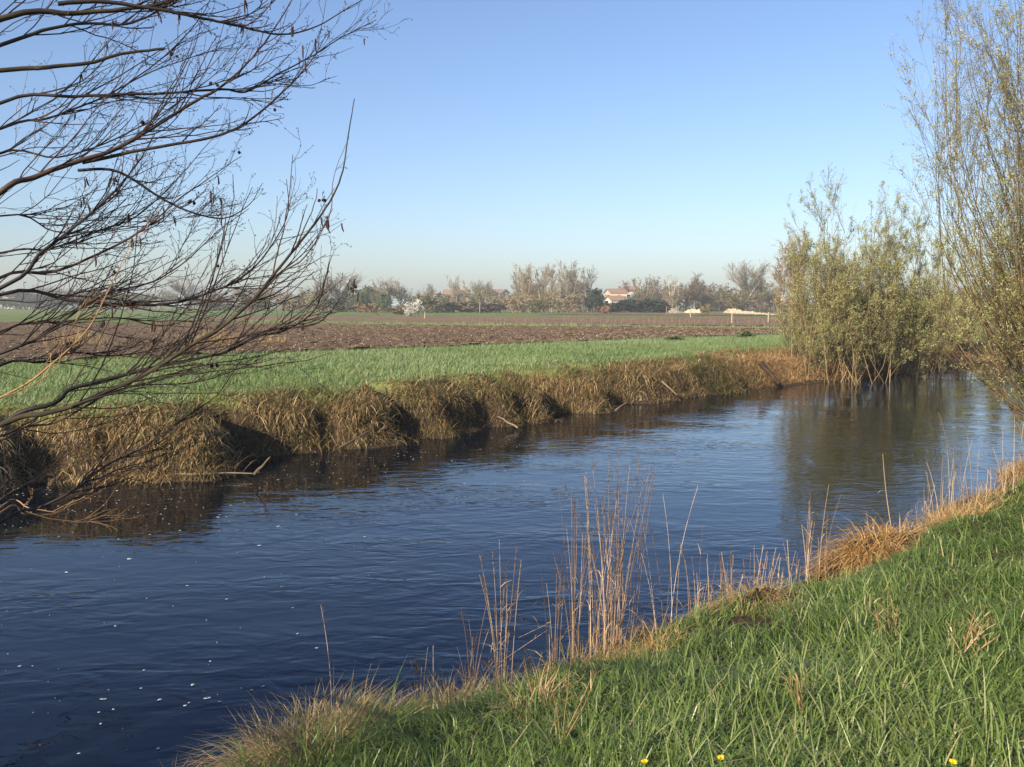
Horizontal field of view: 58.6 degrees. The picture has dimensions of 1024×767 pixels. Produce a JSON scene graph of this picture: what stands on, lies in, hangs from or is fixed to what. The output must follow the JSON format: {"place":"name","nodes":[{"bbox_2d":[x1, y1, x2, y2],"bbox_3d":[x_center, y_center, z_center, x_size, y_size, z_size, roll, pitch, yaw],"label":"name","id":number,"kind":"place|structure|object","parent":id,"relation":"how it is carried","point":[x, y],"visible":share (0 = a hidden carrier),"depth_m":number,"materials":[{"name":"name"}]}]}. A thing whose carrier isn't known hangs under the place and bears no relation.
{"place":"outdoors","nodes":[
{"label":"outdoors","id":0,"kind":"place"},
{"bbox_2d":[61,314,373,319],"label":"meadow","id":1,"kind":"structure","parent":0,"point":[170,317],"depth_m":127.32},
{"bbox_2d":[0,321,980,360],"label":"ploughed field","id":2,"kind":"structure","parent":0,"point":[364,330],"depth_m":42.92,"materials":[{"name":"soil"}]},
{"bbox_2d":[0,358,1023,766],"bbox_3d":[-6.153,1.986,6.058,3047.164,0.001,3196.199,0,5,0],"label":"water","id":3,"kind":"structure","parent":0,"point":[210,600],"depth_m":9.47,"materials":[{"name":"blue liquid"}]},
{"bbox_2d":[4,432,534,753],"bbox_3d":[-3.258,1.504,11.586,7.418,0.002,13.334,0,5,0],"label":"foam","id":4,"kind":"object","parent":3,"relation":"on","point":[187,585],"visible":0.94,"depth_m":9.00,"materials":[{"name":"grey"}]},
{"bbox_2d":[0,305,1023,766],"bbox_3d":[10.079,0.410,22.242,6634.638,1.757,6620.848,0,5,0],"label":"ground","id":5,"kind":"structure","parent":0,"point":[246,437],"depth_m":16.00,"materials":[{"name":"soil"}]},
{"bbox_2d":[0,289,45,309],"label":"shrub","id":6,"kind":"object","parent":5,"relation":"on","point":[18,296],"visible":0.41,"depth_m":295.94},
{"bbox_2d":[7,292,83,309],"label":"shrub","id":7,"kind":"object","parent":5,"relation":"on","point":[34,305],"visible":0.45,"depth_m":285.81,"materials":[{"name":"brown plant"}]},
{"bbox_2d":[34,327,118,344],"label":"straw clump","id":8,"kind":"object","parent":5,"relation":"on","point":[71,338],"visible":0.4,"depth_m":32.94,"materials":[{"name":"beige plant"}]},
{"bbox_2d":[62,291,138,308],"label":"shrub","id":9,"kind":"object","parent":5,"relation":"on","point":[98,299],"visible":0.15,"depth_m":295.10,"materials":[{"name":"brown plant"}]},
{"bbox_2d":[106,292,157,309],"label":"shrub","id":10,"kind":"object","parent":5,"relation":"on","point":[138,298],"visible":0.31,"depth_m":286.56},
{"bbox_2d":[141,287,182,309],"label":"bare tree","id":11,"kind":"object","parent":5,"relation":"on","point":[165,291],"visible":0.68,"depth_m":268.57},
{"bbox_2d":[164,273,210,308],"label":"bare tree","id":12,"kind":"object","parent":5,"relation":"on","point":[178,288],"visible":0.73,"depth_m":258.52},
{"bbox_2d":[161,291,242,309],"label":"shrub","id":13,"kind":"object","parent":5,"relation":"on","point":[221,307],"visible":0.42,"depth_m":246.71,"materials":[{"name":"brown plant"}]},
{"bbox_2d":[0,0,412,530],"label":"alder tree","id":14,"kind":"object","parent":5,"relation":"on","point":[154,6],"visible":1,"depth_m":4.28,"materials":[{"name":"brown plant"}]},
{"bbox_2d":[204,329,240,344],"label":"straw clump","id":15,"kind":"object","parent":5,"relation":"on","point":[224,341],"visible":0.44,"depth_m":33.91,"materials":[{"name":"beige plant"}]},
{"bbox_2d":[224,287,274,300],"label":"bare tree","id":16,"kind":"object","parent":5,"relation":"on","point":[251,295],"visible":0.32,"depth_m":238.15,"materials":[{"name":"brown plant"}]},
{"bbox_2d":[220,295,282,310],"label":"shrub","id":17,"kind":"object","parent":5,"relation":"on","point":[262,304],"visible":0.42,"depth_m":217.99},
{"bbox_2d":[255,333,289,342],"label":"straw clump","id":18,"kind":"object","parent":5,"relation":"on","point":[270,340],"visible":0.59,"depth_m":34.91,"materials":[{"name":"beige plant"}]},
{"bbox_2d":[268,293,317,311],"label":"shrub","id":19,"kind":"object","parent":5,"relation":"on","point":[297,305],"visible":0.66,"depth_m":203.14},
{"bbox_2d":[172,658,435,766],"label":"grass tussock","id":20,"kind":"object","parent":5,"relation":"on","point":[253,742],"depth_m":4.70,"materials":[{"name":"plant"}]},
{"bbox_2d":[301,290,330,311],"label":"shrub","id":21,"kind":"object","parent":5,"relation":"on","point":[309,300],"visible":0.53,"depth_m":192.21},
{"bbox_2d":[173,661,459,766],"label":"grass tussock","id":22,"kind":"object","parent":5,"relation":"on","point":[314,737],"depth_m":4.43,"materials":[{"name":"plant"}]},
{"bbox_2d":[323,296,352,311],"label":"shrub","id":23,"kind":"object","parent":5,"relation":"on","point":[341,306],"visible":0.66,"depth_m":190.38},
{"bbox_2d":[316,272,364,301],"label":"bare tree","id":24,"kind":"object","parent":5,"relation":"on","point":[336,293],"visible":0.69,"depth_m":208.61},
{"bbox_2d":[341,285,377,311],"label":"leafy tree","id":25,"kind":"object","parent":5,"relation":"on","point":[363,293],"visible":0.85,"depth_m":188.82,"materials":[{"name":"green plant"}]},
{"bbox_2d":[351,303,380,312],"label":"shrub","id":26,"kind":"object","parent":5,"relation":"on","point":[367,309],"visible":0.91,"depth_m":163.99,"materials":[{"name":"brown plant"}]},
{"bbox_2d":[282,684,473,766],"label":"grass tussock","id":27,"kind":"object","parent":5,"relation":"on","point":[428,703],"depth_m":4.62,"materials":[{"name":"plant"}]},
{"bbox_2d":[366,279,394,311],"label":"bare tree","id":28,"kind":"object","parent":5,"relation":"on","point":[377,290],"visible":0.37,"depth_m":198.99,"materials":[{"name":"grey plant"}]},
{"bbox_2d":[372,292,392,312],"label":"shrub","id":29,"kind":"object","parent":5,"relation":"on","point":[383,301],"visible":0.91,"depth_m":173.03,"materials":[{"name":"green plant"}]},
{"bbox_2d":[383,304,408,314],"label":"shrub","id":30,"kind":"object","parent":5,"relation":"on","point":[398,309],"visible":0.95,"depth_m":139.11,"materials":[{"name":"brown plant"}]},
{"bbox_2d":[378,277,416,305],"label":"bare tree","id":31,"kind":"object","parent":5,"relation":"on","point":[394,292],"visible":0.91,"depth_m":184.60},
{"bbox_2d":[0,350,796,492],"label":"bank grass","id":32,"kind":"structure","parent":5,"relation":"on","point":[726,379],"depth_m":16.41,"materials":[{"name":"plant"}]},
{"bbox_2d":[403,299,424,316],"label":"blossoming bush","id":33,"kind":"object","parent":5,"relation":"on","point":[413,309],"visible":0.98,"depth_m":115.48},
{"bbox_2d":[410,649,435,701],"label":"reed clump","id":34,"kind":"object","parent":5,"relation":"on","point":[418,668],"visible":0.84,"depth_m":5.47,"materials":[{"name":"plant"}]},
{"bbox_2d":[403,292,445,312],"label":"shrub","id":35,"kind":"object","parent":5,"relation":"on","point":[430,304],"visible":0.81,"depth_m":168.64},
{"bbox_2d":[366,661,510,718],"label":"grass tussock","id":36,"kind":"object","parent":5,"relation":"on","point":[465,691],"depth_m":5.14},
{"bbox_2d":[426,300,455,312],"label":"hedge bush","id":37,"kind":"object","parent":5,"relation":"on","point":[444,308],"visible":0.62,"depth_m":177.86,"materials":[{"name":"green plant"}]},
{"bbox_2d":[429,291,467,302],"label":"thicket","id":38,"kind":"object","parent":5,"relation":"on","point":[445,297],"visible":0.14,"depth_m":256.81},
{"bbox_2d":[443,274,469,302],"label":"bare tree","id":39,"kind":"object","parent":5,"relation":"on","point":[456,296],"visible":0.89,"depth_m":248.11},
{"bbox_2d":[437,300,479,312],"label":"hedge bush","id":40,"kind":"object","parent":5,"relation":"on","point":[464,306],"visible":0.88,"depth_m":177.82,"materials":[{"name":"green plant"}]},
{"bbox_2d":[457,284,494,303],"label":"leafy tree","id":41,"kind":"object","parent":5,"relation":"on","point":[481,297],"visible":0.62,"depth_m":213.34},
{"bbox_2d":[457,608,494,698],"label":"reed clump","id":42,"kind":"object","parent":5,"relation":"on","point":[472,655],"visible":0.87,"depth_m":5.71,"materials":[{"name":"plant"}]},
{"bbox_2d":[467,279,493,300],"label":"bare tree","id":43,"kind":"object","parent":5,"relation":"on","point":[474,287],"visible":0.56,"depth_m":258.81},
{"bbox_2d":[470,300,511,312],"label":"hedge bush","id":44,"kind":"object","parent":5,"relation":"on","point":[496,306],"visible":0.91,"depth_m":172.97,"materials":[{"name":"green plant"}]},
{"bbox_2d":[0,327,1002,408],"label":"field grass","id":45,"kind":"structure","parent":5,"relation":"on","point":[693,343],"depth_m":23.23,"materials":[{"name":"plant"}]},
{"bbox_2d":[478,544,526,686],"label":"reed clump","id":46,"kind":"object","parent":5,"relation":"on","point":[500,642],"visible":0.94,"depth_m":5.87,"materials":[{"name":"plant"}]},
{"bbox_2d":[153,316,870,325],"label":"ploughed field","id":47,"kind":"structure","parent":5,"relation":"on","point":[626,320],"depth_m":85.27,"materials":[{"name":"soil"}]},
{"bbox_2d":[493,291,537,312],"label":"shrub","id":48,"kind":"object","parent":5,"relation":"on","point":[521,305],"visible":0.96,"depth_m":170.64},
{"bbox_2d":[508,267,533,311],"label":"bare tree","id":49,"kind":"object","parent":5,"relation":"on","point":[516,285],"visible":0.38,"depth_m":188.92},
{"bbox_2d":[238,319,809,328],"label":"verge grass","id":50,"kind":"structure","parent":5,"relation":"on","point":[450,323],"depth_m":67.19,"materials":[{"name":"plant"}]},
{"bbox_2d":[511,262,544,311],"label":"bare tree","id":51,"kind":"object","parent":5,"relation":"on","point":[528,286],"visible":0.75,"depth_m":183.28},
{"bbox_2d":[493,544,567,668],"bbox_3d":[0.189,1.603,6.101,0.568,1.039,0.348,-2,5,-23],"label":"reed clump","id":52,"kind":"object","parent":5,"relation":"on","point":[555,641],"visible":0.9,"depth_m":6.12,"materials":[{"name":"plant"}]},
{"bbox_2d":[469,651,594,724],"bbox_3d":[0.133,1.472,4.454,0.678,0.301,0.822,2,5,21],"label":"grass tussock","id":53,"kind":"object","parent":5,"relation":"on","point":[544,689],"depth_m":4.48,"materials":[{"name":"plant"}]},
{"bbox_2d":[526,266,552,311],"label":"bare tree","id":54,"kind":"object","parent":5,"relation":"on","point":[543,283],"visible":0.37,"depth_m":194.30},
{"bbox_2d":[524,294,558,312],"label":"shrub","id":55,"kind":"object","parent":5,"relation":"on","point":[544,303],"visible":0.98,"depth_m":170.69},
{"bbox_2d":[536,263,559,311],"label":"bare tree","id":56,"kind":"object","parent":5,"relation":"on","point":[552,290],"visible":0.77,"depth_m":183.64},
{"bbox_2d":[547,292,584,312],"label":"shrub","id":57,"kind":"object","parent":5,"relation":"on","point":[565,304],"visible":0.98,"depth_m":170.70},
{"bbox_2d":[553,262,578,311],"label":"bare tree","id":58,"kind":"object","parent":5,"relation":"on","point":[562,289],"visible":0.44,"depth_m":190.95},
{"bbox_2d":[523,648,617,745],"bbox_3d":[0.220,1.286,3.816,0.398,0.420,0.269,3,6,27],"label":"dry stalk","id":59,"kind":"object","parent":5,"relation":"on","point":[567,687],"visible":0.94,"depth_m":3.77,"materials":[{"name":"brown plant"}]},
{"bbox_2d":[556,260,589,311],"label":"bare tree","id":60,"kind":"object","parent":5,"relation":"on","point":[572,289],"visible":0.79,"depth_m":182.21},
{"bbox_2d":[553,486,618,664],"bbox_3d":[0.480,1.349,6.218,0.420,1.454,0.409,-3,6,-34],"label":"reed clump","id":61,"kind":"object","parent":5,"relation":"on","point":[573,640],"visible":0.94,"depth_m":6.22,"materials":[{"name":"plant"}]},
{"bbox_2d":[573,265,598,311],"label":"bare tree","id":62,"kind":"object","parent":5,"relation":"on","point":[587,286],"visible":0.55,"depth_m":189.18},
{"bbox_2d":[162,450,1023,766],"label":"dry grass","id":63,"kind":"structure","parent":5,"relation":"on","point":[980,494],"depth_m":6.95,"materials":[{"name":"plant"}]},
{"bbox_2d":[583,287,605,312],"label":"evergreen tree","id":64,"kind":"object","parent":5,"relation":"on","point":[595,298],"visible":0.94,"depth_m":169.76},
{"bbox_2d":[561,449,665,660],"bbox_3d":[0.708,1.207,6.404,0.841,1.551,0.577,-4,6,-36],"label":"reed clump","id":65,"kind":"object","parent":5,"relation":"on","point":[617,603],"visible":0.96,"depth_m":6.28,"materials":[{"name":"plant"}]},
{"bbox_2d":[603,286,628,298],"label":"house","id":66,"kind":"structure","parent":5,"relation":"on","point":[616,292],"depth_m":295.38,"materials":[{"name":"ceramic"}]},
{"bbox_2d":[602,299,633,311],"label":"hedge bush","id":67,"kind":"object","parent":5,"relation":"on","point":[619,306],"visible":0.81,"depth_m":169.88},
{"bbox_2d":[255,470,1023,766],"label":"grass","id":68,"kind":"structure","parent":5,"relation":"on","point":[666,678],"depth_m":4.18,"materials":[{"name":"plant"}]},
{"bbox_2d":[584,618,694,661],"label":"grass tussock","id":69,"kind":"object","parent":5,"relation":"on","point":[650,632],"depth_m":5.83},
{"bbox_2d":[620,298,660,312],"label":"hedge bush","id":70,"kind":"object","parent":5,"relation":"on","point":[639,306],"visible":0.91,"depth_m":169.97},
{"bbox_2d":[627,454,655,643],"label":"reed clump","id":71,"kind":"object","parent":5,"relation":"on","point":[629,619],"visible":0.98,"depth_m":6.49,"materials":[{"name":"plant"}]},
{"bbox_2d":[631,274,653,300],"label":"bare tree","id":72,"kind":"object","parent":5,"relation":"on","point":[640,295],"visible":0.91,"depth_m":199.53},
{"bbox_2d":[630,506,662,629],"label":"reed clump","id":73,"kind":"object","parent":5,"relation":"on","point":[650,578],"visible":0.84,"depth_m":6.57,"materials":[{"name":"plant"}]},
{"bbox_2d":[646,276,662,300],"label":"bare tree","id":74,"kind":"object","parent":5,"relation":"on","point":[656,295],"visible":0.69,"depth_m":202.52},
{"bbox_2d":[644,300,671,312],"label":"hedge bush","id":75,"kind":"object","parent":5,"relation":"on","point":[661,304],"visible":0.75,"depth_m":168.41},
{"bbox_2d":[637,283,687,309],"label":"thicket","id":76,"kind":"object","parent":5,"relation":"on","point":[663,290],"visible":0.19,"depth_m":217.17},
{"bbox_2d":[647,487,697,630],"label":"reed clump","id":77,"kind":"object","parent":5,"relation":"on","point":[681,551],"visible":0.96,"depth_m":6.75,"materials":[{"name":"plant"}]},
{"bbox_2d":[661,276,683,311],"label":"bare tree","id":78,"kind":"object","parent":5,"relation":"on","point":[670,299],"visible":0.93,"depth_m":198.84,"materials":[{"name":"beige plant"}]},
{"bbox_2d":[670,280,703,310],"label":"bare tree","id":79,"kind":"object","parent":5,"relation":"on","point":[694,289],"visible":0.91,"depth_m":203.34,"materials":[{"name":"brown plant"}]},
{"bbox_2d":[669,281,721,310],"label":"thicket","id":80,"kind":"object","parent":5,"relation":"on","point":[692,304],"visible":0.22,"depth_m":223.00,"materials":[{"name":"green plant"}]},
{"bbox_2d":[691,283,722,310],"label":"bare tree","id":81,"kind":"object","parent":5,"relation":"on","point":[705,298],"visible":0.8,"depth_m":208.58,"materials":[{"name":"brown plant"}]},
{"bbox_2d":[692,550,743,612],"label":"reed clump","id":82,"kind":"object","parent":5,"relation":"on","point":[727,578],"visible":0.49,"depth_m":6.92,"materials":[{"name":"plant"}]},
{"bbox_2d":[711,283,731,310],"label":"bare tree","id":83,"kind":"object","parent":5,"relation":"on","point":[724,308],"visible":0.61,"depth_m":213.19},
{"bbox_2d":[708,285,768,311],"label":"shrub","id":84,"kind":"object","parent":5,"relation":"on","point":[743,303],"visible":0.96,"depth_m":193.19,"materials":[{"name":"plant"}]},
{"bbox_2d":[722,260,769,311],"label":"bare tree","id":85,"kind":"object","parent":5,"relation":"on","point":[742,278],"visible":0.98,"depth_m":203.41,"materials":[{"name":"brown plant"}]},
{"bbox_2d":[677,570,819,619],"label":"grass tussock","id":86,"kind":"object","parent":5,"relation":"on","point":[772,594],"depth_m":6.17,"materials":[{"name":"plant"}]},
{"bbox_2d":[723,308,775,314],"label":"sand ridge","id":87,"kind":"structure","parent":5,"relation":"on","point":[733,310],"depth_m":150.97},
{"bbox_2d":[720,280,779,310],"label":"thicket","id":88,"kind":"object","parent":5,"relation":"on","point":[767,284],"visible":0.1,"depth_m":228.82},
{"bbox_2d":[747,266,778,310],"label":"bare tree","id":89,"kind":"object","parent":5,"relation":"on","point":[761,287],"visible":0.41,"depth_m":211.25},
{"bbox_2d":[751,288,786,311],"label":"shrub","id":90,"kind":"object","parent":5,"relation":"on","point":[769,298],"visible":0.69,"depth_m":188.82,"materials":[{"name":"brown plant"}]},
{"bbox_2d":[759,361,779,384],"bbox_3d":[7.560,-0.309,26.777,0.180,0.657,0.789,-3,6,-29],"label":"log","id":91,"kind":"object","parent":5,"relation":"on","point":[764,367],"visible":1,"depth_m":26.77,"materials":[{"name":"wood"}]},
{"bbox_2d":[738,540,801,592],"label":"reed clump","id":92,"kind":"object","parent":5,"relation":"on","point":[763,567],"visible":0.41,"depth_m":7.42,"materials":[{"name":"plant"}]},
{"bbox_2d":[767,239,793,313],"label":"poplar tree","id":93,"kind":"object","parent":5,"relation":"on","point":[782,277],"visible":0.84,"depth_m":148.84,"materials":[{"name":"brown plant"}]},
{"bbox_2d":[782,237,803,309],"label":"poplar tree","id":94,"kind":"object","parent":5,"relation":"on","point":[788,279],"visible":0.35,"depth_m":148.71,"materials":[{"name":"brown plant"}]},
{"bbox_2d":[774,295,813,313],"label":"shrub","id":95,"kind":"object","parent":5,"relation":"on","point":[788,302],"visible":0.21,"depth_m":138.94,"materials":[{"name":"brown plant"}]},
{"bbox_2d":[775,669,816,719],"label":"dry stalk","id":96,"kind":"object","parent":5,"relation":"on","point":[799,699],"visible":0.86,"depth_m":3.70,"materials":[{"name":"beige plant"}]},
{"bbox_2d":[797,484,839,584],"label":"reed clump","id":97,"kind":"object","parent":5,"relation":"on","point":[808,557],"visible":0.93,"depth_m":8.09,"materials":[{"name":"plant"}]},
{"bbox_2d":[692,340,999,388],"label":"bank litter","id":98,"kind":"object","parent":5,"relation":"on","point":[779,359],"visible":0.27,"depth_m":30.32,"materials":[{"name":"plant"}]},
{"bbox_2d":[771,162,929,383],"bbox_3d":[10.884,-3.558,30.126,4.492,6.987,5.637,0,5,0],"label":"willow shrub","id":99,"kind":"object","parent":5,"relation":"on","point":[831,332],"visible":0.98,"depth_m":29.34,"materials":[{"name":"green plant"}]},
{"bbox_2d":[795,512,926,582],"bbox_3d":[3.409,1.588,8.633,2.138,0.783,1.321,-3,6,-33],"label":"sedge tussock","id":100,"kind":"object","parent":5,"relation":"on","point":[886,538],"visible":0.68,"depth_m":8.42,"materials":[{"name":"plant"}]},
{"bbox_2d":[864,587,904,635],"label":"dry stalk","id":101,"kind":"object","parent":5,"relation":"on","point":[884,609],"visible":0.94,"depth_m":4.89,"materials":[{"name":"beige plant"}]},
{"bbox_2d":[840,181,987,379],"bbox_3d":[13.302,-3.528,31.520,5.011,7.056,5.546,0,5,0],"label":"willow shrub","id":102,"kind":"object","parent":5,"relation":"on","point":[916,318],"visible":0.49,"depth_m":30.62,"materials":[{"name":"green plant"}]},
{"bbox_2d":[906,460,948,521],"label":"reed clump","id":103,"kind":"object","parent":5,"relation":"on","point":[931,497],"visible":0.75,"depth_m":10.65,"materials":[{"name":"plant"}]},
{"bbox_2d":[900,272,983,350],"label":"willow shrub","id":104,"kind":"object","parent":5,"relation":"on","point":[959,338],"visible":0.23,"depth_m":39.52,"materials":[{"name":"green plant"}]},
{"bbox_2d":[883,0,1023,439],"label":"willow tree","id":105,"kind":"object","parent":5,"relation":"on","point":[1013,286],"visible":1,"depth_m":14.01,"materials":[{"name":"green plant"}]},
{"bbox_2d":[911,499,1008,532],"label":"grass tussock","id":106,"kind":"object","parent":5,"relation":"on","point":[964,513],"depth_m":9.55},
{"bbox_2d":[948,604,998,658],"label":"dry stalk","id":107,"kind":"object","parent":5,"relation":"on","point":[973,630],"visible":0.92,"depth_m":4.28,"materials":[{"name":"beige plant"}]},
{"bbox_2d":[946,419,1023,512],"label":"reed clump","id":108,"kind":"object","parent":5,"relation":"on","point":[1013,481],"visible":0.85,"depth_m":10.69,"materials":[{"name":"plant"}]},
{"bbox_2d":[961,265,1023,341],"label":"willow shrub","id":109,"kind":"object","parent":5,"relation":"on","point":[989,318],"visible":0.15,"depth_m":46.67,"materials":[{"name":"green plant"}]},
{"bbox_2d":[0,0,1023,304],"label":"sky","id":110,"kind":"structure","parent":0,"point":[626,139],"materials":[{"name":"blue"}]},
{"bbox_2d":[603,296,624,304],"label":"house","id":111,"kind":"structure","parent":0,"point":[610,299],"depth_m":237.20,"materials":[{"name":"ceramic"}]},
{"bbox_2d":[546,312,815,315],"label":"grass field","id":112,"kind":"structure","parent":0,"point":[655,313],"depth_m":150.37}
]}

